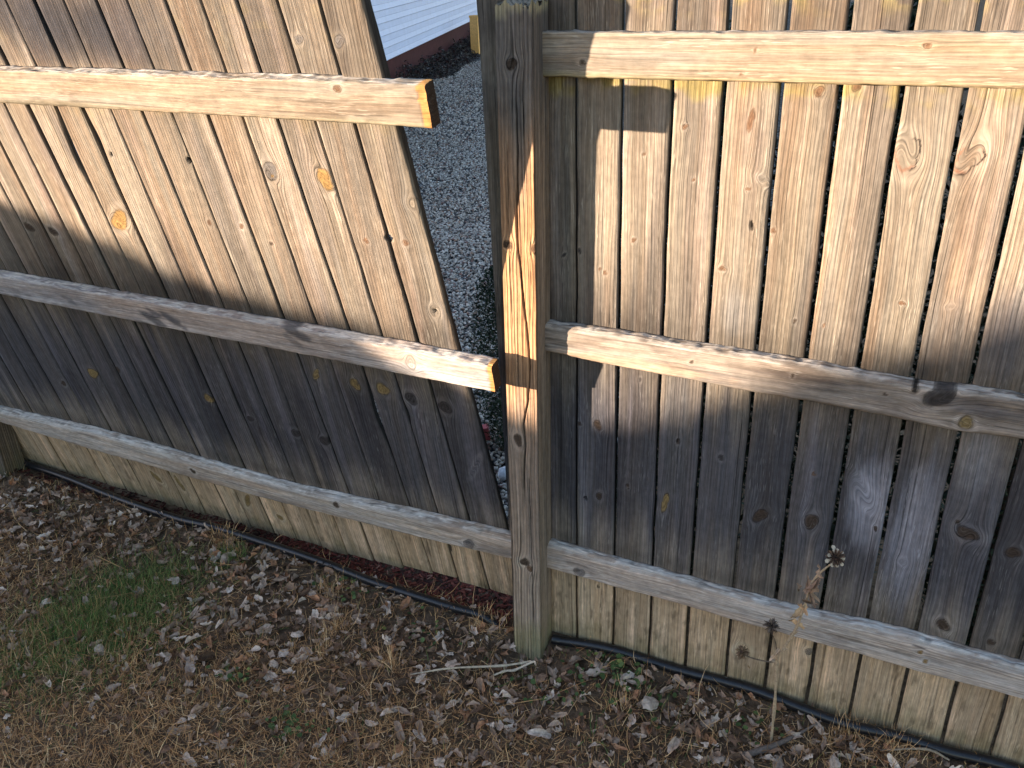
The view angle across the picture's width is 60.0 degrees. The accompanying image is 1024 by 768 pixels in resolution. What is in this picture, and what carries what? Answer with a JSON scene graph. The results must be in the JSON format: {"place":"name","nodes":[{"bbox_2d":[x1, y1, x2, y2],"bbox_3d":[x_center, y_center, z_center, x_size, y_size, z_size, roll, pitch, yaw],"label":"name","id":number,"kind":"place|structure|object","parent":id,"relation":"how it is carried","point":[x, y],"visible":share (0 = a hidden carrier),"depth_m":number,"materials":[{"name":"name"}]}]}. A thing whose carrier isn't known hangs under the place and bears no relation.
{"place":"outdoors","nodes":[
{"label":"outdoors","id":0,"kind":"place"},
{"bbox_2d":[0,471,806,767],"bbox_3d":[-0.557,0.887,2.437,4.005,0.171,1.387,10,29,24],"label":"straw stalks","id":1,"kind":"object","parent":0,"point":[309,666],"visible":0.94,"depth_m":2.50,"materials":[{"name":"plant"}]},
{"bbox_2d":[374,60,508,522],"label":"gravel","id":2,"kind":"structure","parent":0,"point":[440,233],"depth_m":7.64,"materials":[{"name":"grey gravel"}]},
{"bbox_2d":[0,0,1023,767],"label":"ground","id":3,"kind":"structure","parent":0,"point":[586,708],"depth_m":2.60,"materials":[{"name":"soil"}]},
{"bbox_2d":[0,422,26,476],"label":"fence post","id":4,"kind":"object","parent":3,"relation":"on","point":[11,458],"visible":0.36,"depth_m":3.63,"materials":[{"name":"brown wood"}]},
{"bbox_2d":[36,531,50,539],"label":"dead leaf","id":5,"kind":"object","parent":3,"relation":"on","point":[43,535],"visible":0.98,"depth_m":3.26,"materials":[{"name":"beige plant"}]},
{"bbox_2d":[167,577,179,583],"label":"dead leaf","id":6,"kind":"object","parent":3,"relation":"on","point":[173,581],"visible":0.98,"depth_m":2.99,"materials":[{"name":"grey plant"}]},
{"bbox_2d":[184,661,195,672],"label":"dead leaf","id":7,"kind":"object","parent":3,"relation":"on","point":[188,665],"visible":1,"depth_m":2.64,"materials":[{"name":"grey plant"}]},
{"bbox_2d":[210,551,220,561],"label":"dead leaf","id":8,"kind":"object","parent":3,"relation":"on","point":[217,558],"visible":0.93,"depth_m":3.11,"materials":[{"name":"grey plant"}]},
{"bbox_2d":[226,585,233,592],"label":"dead leaf","id":9,"kind":"object","parent":3,"relation":"on","point":[228,589],"visible":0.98,"depth_m":2.95,"materials":[{"name":"beige plant"}]},
{"bbox_2d":[0,0,512,595],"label":"wooden fence","id":10,"kind":"object","parent":3,"relation":"on","point":[222,294],"visible":1,"depth_m":2.46,"materials":[{"name":"brown wood"}]},
{"bbox_2d":[251,572,264,580],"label":"dead leaf","id":11,"kind":"object","parent":3,"relation":"on","point":[255,576],"visible":1,"depth_m":2.97,"materials":[{"name":"beige plant"}]},
{"bbox_2d":[14,467,513,627],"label":"red mulch","id":12,"kind":"object","parent":3,"relation":"on","point":[483,600],"visible":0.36,"depth_m":3.02,"materials":[{"name":"brown wood"}]},
{"bbox_2d":[24,459,503,629],"bbox_3d":[-1.046,0.555,3.235,2.392,0.094,0.065,11,29,25],"label":"edging pipe","id":13,"kind":"object","parent":3,"relation":"on","point":[346,571],"visible":0.88,"depth_m":3.10,"materials":[{"name":"black plastic"}]},
{"bbox_2d":[312,733,326,747],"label":"dead leaf","id":14,"kind":"object","parent":3,"relation":"on","point":[321,740],"visible":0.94,"depth_m":2.37,"materials":[{"name":"beige plant"}]},
{"bbox_2d":[336,712,350,722],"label":"dead leaf","id":15,"kind":"object","parent":3,"relation":"on","point":[343,715],"visible":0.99,"depth_m":2.44,"materials":[{"name":"beige plant"}]},
{"bbox_2d":[384,601,390,614],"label":"dead leaf","id":16,"kind":"object","parent":3,"relation":"on","point":[388,607],"visible":1,"depth_m":2.83,"materials":[{"name":"beige plant"}]},
{"bbox_2d":[391,25,479,78],"bbox_3d":[-1.140,-6.098,16.486,0.791,0.449,17.062,1,26,7],"label":"leafy bed","id":17,"kind":"object","parent":3,"relation":"on","point":[445,68],"visible":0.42,"depth_m":16.09,"materials":[{"name":"black plant"}]},
{"bbox_2d":[432,631,443,641],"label":"dead leaf","id":18,"kind":"object","parent":3,"relation":"on","point":[437,637],"visible":0.99,"depth_m":2.71,"materials":[{"name":"beige plant"}]},
{"bbox_2d":[410,660,530,674],"bbox_3d":[-0.119,0.829,2.593,0.356,0.027,0.014,-5,26,-7],"label":"twig","id":19,"kind":"object","parent":3,"relation":"on","point":[492,666],"visible":1,"depth_m":2.59,"materials":[{"name":"beige wood"}]},
{"bbox_2d":[469,15,479,53],"bbox_3d":[-0.732,-7.134,18.204,0.200,0.800,0.200,10,29,24],"label":"wooden post","id":20,"kind":"object","parent":3,"relation":"on","point":[474,35],"visible":0.64,"depth_m":18.10,"materials":[{"name":"brown wood"}]},
{"bbox_2d":[467,263,503,449],"bbox_3d":[-0.021,-0.081,3.588,0.349,0.909,0.358,10,29,24],"label":"evergreen shrub","id":21,"kind":"object","parent":3,"relation":"on","point":[491,333],"visible":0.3,"depth_m":3.52,"materials":[{"name":"green plant"}]},
{"bbox_2d":[482,424,490,439],"bbox_3d":[-0.147,0.213,3.826,0.103,0.056,0.062,-10,15,-2],"label":"brick","id":22,"kind":"object","parent":3,"relation":"on","point":[485,428],"visible":0.29,"depth_m":3.80,"materials":[{"name":"brick"}]},
{"bbox_2d":[0,471,976,767],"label":"leaf litter","id":23,"kind":"object","parent":3,"relation":"on","point":[694,727],"visible":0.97,"depth_m":2.64,"materials":[{"name":"brown plant"}]},
{"bbox_2d":[0,489,977,767],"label":"green grass","id":24,"kind":"structure","parent":3,"relation":"on","point":[100,609],"depth_m":2.83,"materials":[{"name":"green plant"}]},
{"bbox_2d":[498,466,505,481],"bbox_3d":[-0.029,0.360,3.562,0.066,0.054,0.085,0,29,30],"label":"white stone","id":25,"kind":"object","parent":3,"relation":"on","point":[502,474],"visible":0.56,"depth_m":3.54,"materials":[{"name":"white stone"}]},
{"bbox_2d":[494,661,535,675],"bbox_3d":[0.006,0.834,2.591,0.134,0.026,0.023,-8,27,-13],"label":"twig","id":26,"kind":"object","parent":3,"relation":"on","point":[517,668],"visible":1,"depth_m":2.60,"materials":[{"name":"beige wood"}]},
{"bbox_2d":[527,728,550,738],"bbox_3d":[0.073,0.933,2.360,0.066,0.030,0.026,-4,26,-5],"label":"dead leaf","id":27,"kind":"object","parent":3,"relation":"on","point":[543,733],"visible":1,"depth_m":2.37,"materials":[{"name":"grey plant"}]},
{"bbox_2d":[205,575,875,767],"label":"clover","id":28,"kind":"object","parent":3,"relation":"on","point":[619,664],"visible":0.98,"depth_m":2.52,"materials":[{"name":"green plant"}]},
{"bbox_2d":[545,690,553,700],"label":"dead leaf","id":29,"kind":"object","parent":3,"relation":"on","point":[548,696],"visible":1,"depth_m":2.48,"materials":[{"name":"grey plant"}]},
{"bbox_2d":[202,520,927,764],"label":"dry grass tufts","id":30,"kind":"object","parent":3,"relation":"on","point":[390,655],"visible":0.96,"depth_m":2.63,"materials":[{"name":"plant"}]},
{"bbox_2d":[620,671,634,679],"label":"dead leaf","id":31,"kind":"object","parent":3,"relation":"on","point":[624,676],"visible":1,"depth_m":2.54,"materials":[{"name":"grey plant"}]},
{"bbox_2d":[642,696,658,710],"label":"dead leaf","id":32,"kind":"object","parent":3,"relation":"on","point":[650,703],"visible":1,"depth_m":2.43,"materials":[{"name":"grey plant"}]},
{"bbox_2d":[616,20,780,574],"bbox_3d":[0.498,-0.119,2.576,0.554,1.833,0.570,10,29,24],"label":"leafy shrub","id":33,"kind":"object","parent":3,"relation":"on","point":[716,221],"visible":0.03,"depth_m":2.45,"materials":[{"name":"green plant"}]},
{"bbox_2d":[476,0,1023,765],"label":"wooden fence","id":34,"kind":"object","parent":3,"relation":"on","point":[562,112],"visible":0.98,"depth_m":2.04,"materials":[{"name":"brown wood"}]},
{"bbox_2d":[740,720,821,760],"bbox_3d":[0.706,0.933,2.321,0.252,0.036,0.023,-10,27,-17],"label":"branch","id":35,"kind":"object","parent":3,"relation":"on","point":[756,751],"visible":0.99,"depth_m":2.31,"materials":[{"name":"grey wood"}]},
{"bbox_2d":[551,634,1023,767],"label":"edging pipe","id":36,"kind":"object","parent":3,"relation":"on","point":[962,755],"visible":0.96,"depth_m":2.40,"materials":[{"name":"black plastic"}]},
{"bbox_2d":[735,545,845,742],"bbox_3d":[0.666,0.657,2.188,0.227,0.690,0.062,17,32,33],"label":"dead flower","id":37,"kind":"object","parent":3,"relation":"on","point":[835,557],"visible":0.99,"depth_m":2.13,"materials":[{"name":"brown plant"}]},
{"bbox_2d":[738,0,968,608],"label":"leafy shrub","id":38,"kind":"object","parent":3,"relation":"on","point":[889,170],"visible":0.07,"depth_m":2.30,"materials":[{"name":"green plant"}]},
{"bbox_2d":[880,747,949,760],"bbox_3d":[1.025,0.936,2.259,0.163,0.032,0.015,6,27,16],"label":"branch","id":39,"kind":"object","parent":3,"relation":"on","point":[930,750],"visible":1,"depth_m":2.25,"materials":[{"name":"wood"}]},
{"bbox_2d":[890,125,1023,645],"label":"leafy shrub","id":40,"kind":"object","parent":3,"relation":"on","point":[1002,236],"visible":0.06,"depth_m":2.34,"materials":[{"name":"green plant"}]}
]}

